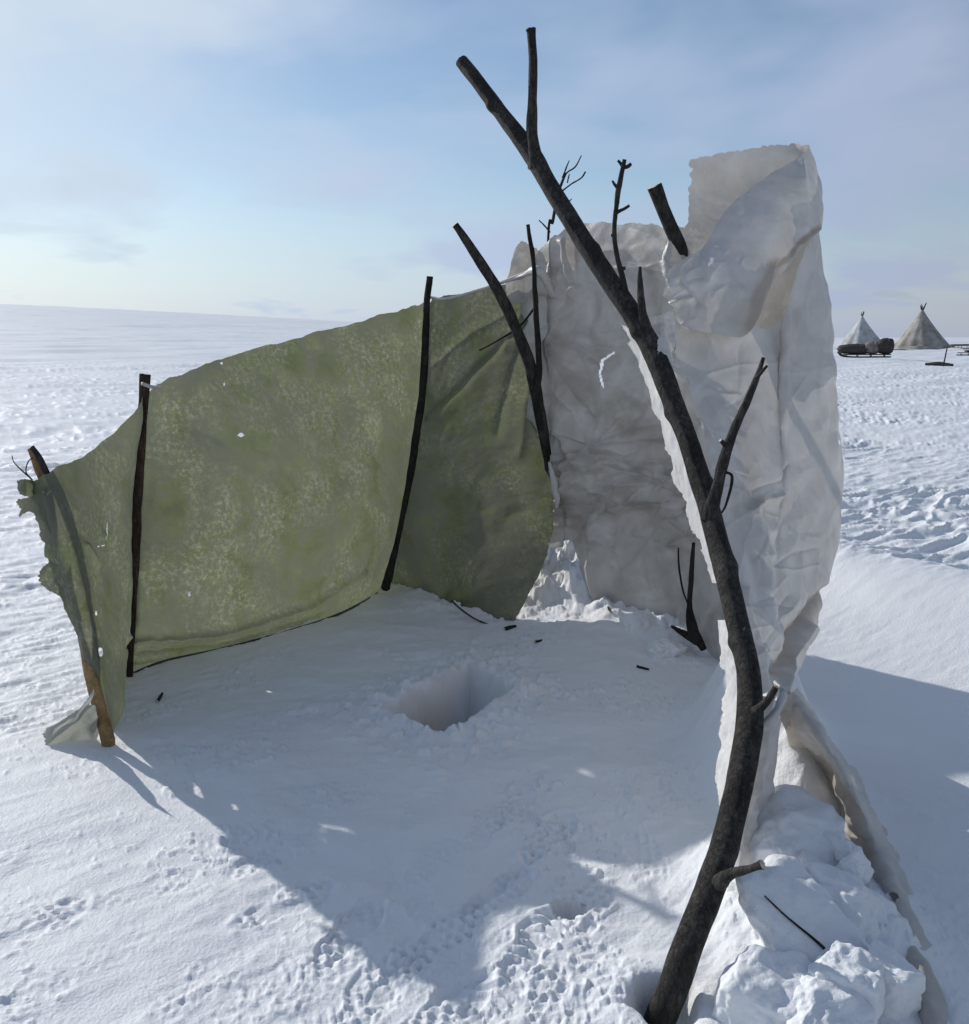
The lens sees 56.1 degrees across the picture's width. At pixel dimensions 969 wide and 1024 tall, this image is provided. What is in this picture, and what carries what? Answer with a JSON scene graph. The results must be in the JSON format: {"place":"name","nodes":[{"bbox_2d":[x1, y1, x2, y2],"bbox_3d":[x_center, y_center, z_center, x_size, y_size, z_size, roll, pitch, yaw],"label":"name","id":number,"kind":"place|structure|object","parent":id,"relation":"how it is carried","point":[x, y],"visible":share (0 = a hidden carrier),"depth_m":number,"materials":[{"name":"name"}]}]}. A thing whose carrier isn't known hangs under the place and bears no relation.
{"place":"outdoors","nodes":[
{"label":"outdoors","id":0,"kind":"place"},
{"bbox_2d":[0,304,968,1023],"bbox_3d":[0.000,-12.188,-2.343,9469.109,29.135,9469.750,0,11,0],"label":"snow field","id":1,"kind":"structure","parent":0,"point":[400,804],"depth_m":3.28,"materials":[{"name":"white snow"}]},
{"bbox_2d":[11,445,114,746],"bbox_3d":[-1.587,0.324,3.523,0.402,1.159,0.137,6,12,27],"label":"split stake","id":2,"kind":"object","parent":1,"relation":"on","point":[104,724],"visible":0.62,"depth_m":3.49,"materials":[{"name":"brown wood"}]},
{"bbox_2d":[126,373,150,676],"bbox_3d":[-1.603,0.069,4.170,0.213,1.394,0.092,-9,14,-40],"label":"board stake","id":3,"kind":"object","parent":1,"relation":"on","point":[144,391],"visible":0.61,"depth_m":4.16,"materials":[{"name":"brown wood"}]},
{"bbox_2d":[156,692,162,702],"bbox_3d":[-1.420,0.810,3.975,0.015,0.023,0.125,-2,11,-9],"label":"twig","id":4,"kind":"object","parent":1,"relation":"on","point":[159,698],"visible":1,"depth_m":3.96,"materials":[{"name":"black wood"}]},
{"bbox_2d":[16,270,553,744],"bbox_3d":[-0.790,-0.237,4.467,1.167,1.983,2.947,8,13,36],"label":"green canvas","id":5,"kind":"object","parent":1,"relation":"on","point":[282,512],"visible":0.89,"depth_m":4.86,"materials":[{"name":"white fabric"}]},
{"bbox_2d":[452,222,551,472],"bbox_3d":[0.175,-0.639,5.071,0.753,1.835,0.179,-9,14,-38],"label":"leaning branch","id":6,"kind":"object","parent":5,"relation":"attached to","point":[509,314],"visible":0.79,"depth_m":4.94,"materials":[{"name":"black plant"}]},
{"bbox_2d":[479,224,542,430],"bbox_3d":[0.144,-1.011,5.053,0.387,1.114,0.107,3,11,18],"label":"thin branch","id":7,"kind":"object","parent":6,"relation":"on","point":[538,378],"visible":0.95,"depth_m":4.99,"materials":[{"name":"black plant"}]},
{"bbox_2d":[381,276,432,590],"bbox_3d":[-0.473,-0.447,5.375,0.383,1.852,0.129,-10,15,-43],"label":"corner stake","id":8,"kind":"object","parent":1,"relation":"on","point":[387,578],"visible":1,"depth_m":5.39,"materials":[{"name":"black wood"}]},
{"bbox_2d":[504,625,516,630],"bbox_3d":[0.138,0.623,4.892,0.072,0.030,0.028,-5,12,-22],"label":"twig","id":9,"kind":"object","parent":1,"relation":"on","point":[509,627],"visible":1,"depth_m":4.88,"materials":[{"name":"black wood"}]},
{"bbox_2d":[549,559,578,578],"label":"snow block","id":10,"kind":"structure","parent":1,"relation":"on","point":[554,575],"depth_m":5.37,"materials":[{"name":"white snow"}]},
{"bbox_2d":[456,27,778,1023],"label":"forked pole","id":11,"kind":"object","parent":1,"relation":"on","point":[720,871],"visible":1,"depth_m":2.80,"materials":[{"name":"black plant"}]},
{"bbox_2d":[622,143,947,1023],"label":"side sheet","id":12,"kind":"object","parent":11,"relation":"attached to","point":[746,283],"visible":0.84,"depth_m":3.36,"materials":[{"name":"white fabric"}]},
{"bbox_2d":[648,183,689,328],"bbox_3d":[0.810,-0.877,3.627,0.113,0.776,0.550,8,14,37],"label":"cut pole","id":13,"kind":"object","parent":12,"relation":"attached to","point":[674,235],"visible":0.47,"depth_m":3.40,"materials":[{"name":"black wood"}]},
{"bbox_2d":[499,221,748,660],"bbox_3d":[0.757,-0.452,4.813,0.604,2.174,2.576,-7,13,-31],"label":"back sheet","id":14,"kind":"object","parent":1,"relation":"on","point":[620,517],"visible":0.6,"depth_m":4.95,"materials":[{"name":"white fabric"}]},
{"bbox_2d":[539,155,585,241],"bbox_3d":[0.444,-1.183,5.314,0.267,1.708,0.024,1,11,6],"label":"dead shrub","id":15,"kind":"object","parent":14,"relation":"attached to","point":[551,221],"visible":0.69,"depth_m":5.17,"materials":[{"name":"black wood"}]},
{"bbox_2d":[619,612,655,632],"bbox_3d":[0.820,0.615,4.785,0.208,0.177,0.124,-2,11,-8],"label":"snow block","id":16,"kind":"object","parent":1,"relation":"on","point":[633,622],"depth_m":4.75,"materials":[{"name":"white snow"}]},
{"bbox_2d":[636,665,649,669],"bbox_3d":[0.750,0.738,4.301,0.065,0.014,0.013,8,13,36],"label":"twig","id":17,"kind":"object","parent":1,"relation":"on","point":[641,667],"visible":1,"depth_m":4.30,"materials":[{"name":"black wood"}]},
{"bbox_2d":[646,637,687,658],"bbox_3d":[0.905,0.676,4.494,0.207,0.099,0.172,0,11,0],"label":"snow block","id":18,"kind":"object","parent":1,"relation":"on","point":[662,647],"depth_m":4.44,"materials":[{"name":"white snow"}]},
{"bbox_2d":[671,542,706,650],"bbox_3d":[1.017,0.403,4.472,0.081,0.527,0.233,-9,14,-39],"label":"stake","id":19,"kind":"object","parent":1,"relation":"on","point":[692,634],"visible":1,"depth_m":4.47,"materials":[{"name":"black plant"}]},
{"bbox_2d":[711,944,811,1023],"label":"snow block","id":20,"kind":"object","parent":1,"relation":"on","point":[757,984],"depth_m":2.02,"materials":[{"name":"white snow"}]},
{"bbox_2d":[706,784,845,866],"bbox_3d":[0.864,0.969,2.601,0.314,0.293,0.373,-6,13,-30],"label":"snow block","id":21,"kind":"object","parent":1,"relation":"on","point":[793,820],"depth_m":2.54,"materials":[{"name":"white snow"}]},
{"bbox_2d":[823,833,861,860],"bbox_3d":[0.994,0.932,2.516,0.102,0.073,0.091,-4,12,-21],"label":"snow block","id":22,"kind":"object","parent":21,"relation":"on","point":[842,846],"depth_m":2.49,"materials":[{"name":"white snow"}]},
{"bbox_2d":[731,854,869,962],"bbox_3d":[0.797,1.044,2.236,0.313,0.297,0.345,-4,12,-22],"label":"snow block","id":23,"kind":"object","parent":1,"relation":"on","point":[790,887],"depth_m":2.20,"materials":[{"name":"white snow"}]},
{"bbox_2d":[764,896,825,949],"bbox_3d":[0.738,0.981,2.168,0.147,0.093,0.016,6,13,29],"label":"stick","id":24,"kind":"object","parent":23,"relation":"on","point":[822,946],"visible":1,"depth_m":2.16,"materials":[{"name":"black wood"}]},
{"bbox_2d":[786,972,875,1023],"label":"snow block","id":25,"kind":"object","parent":1,"relation":"on","point":[816,1000],"depth_m":1.96,"materials":[{"name":"white snow"}]},
{"bbox_2d":[808,940,885,1023],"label":"snow block","id":26,"kind":"object","parent":25,"relation":"on","point":[860,970],"depth_m":2.02,"materials":[{"name":"white snow"}]},
{"bbox_2d":[796,849,897,939],"bbox_3d":[0.903,1.027,2.365,0.310,0.245,0.261,10,15,43],"label":"snow block","id":27,"kind":"object","parent":1,"relation":"on","point":[865,910],"depth_m":2.30,"materials":[{"name":"white snow"}]},
{"bbox_2d":[836,846,873,883],"bbox_3d":[0.992,0.945,2.428,0.083,0.083,0.080,-10,15,-42],"label":"snow block","id":28,"kind":"object","parent":27,"relation":"on","point":[855,861],"depth_m":2.41,"materials":[{"name":"white snow"}]},
{"bbox_2d":[838,312,879,343],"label":"conical tent","id":29,"kind":"object","parent":1,"relation":"on","point":[861,332],"visible":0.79,"depth_m":188.46,"materials":[{"name":"white fabric"}]},
{"bbox_2d":[837,338,894,357],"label":"cargo sledge","id":30,"kind":"object","parent":1,"relation":"on","point":[883,346],"visible":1,"depth_m":66.51,"materials":[{"name":"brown wood"}]},
{"bbox_2d":[868,938,925,1019],"bbox_3d":[0.923,1.086,2.096,0.135,0.141,0.150,-5,12,-24],"label":"snow block","id":31,"kind":"object","parent":1,"relation":"on","point":[904,982],"depth_m":2.04,"materials":[{"name":"white snow"}]},
{"bbox_2d":[894,302,954,349],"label":"conical tent","id":32,"kind":"object","parent":1,"relation":"on","point":[921,332],"visible":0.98,"depth_m":122.85,"materials":[{"name":"beige fabric"}]},
{"bbox_2d":[943,344,968,348],"bbox_3d":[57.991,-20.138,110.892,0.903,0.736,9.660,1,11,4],"label":"cargo sledge","id":33,"kind":"object","parent":1,"relation":"on","point":[958,345],"visible":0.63,"depth_m":110.00,"materials":[{"name":"brown wood"}]},
{"bbox_2d":[0,0,968,337],"label":"sky","id":34,"kind":"structure","parent":0,"point":[295,159],"materials":[{"name":"blue"}]},
{"bbox_2d":[925,345,953,365],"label":"driving pole","id":35,"kind":"object","parent":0,"point":[943,363],"visible":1,"depth_m":49.49,"materials":[{"name":"brown wood"}]},
{"bbox_2d":[956,350,968,355],"bbox_3d":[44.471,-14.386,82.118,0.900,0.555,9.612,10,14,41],"label":"cargo sledge","id":36,"kind":"object","parent":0,"point":[966,351],"visible":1,"depth_m":79.41,"materials":[{"name":"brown wood"}]}
]}

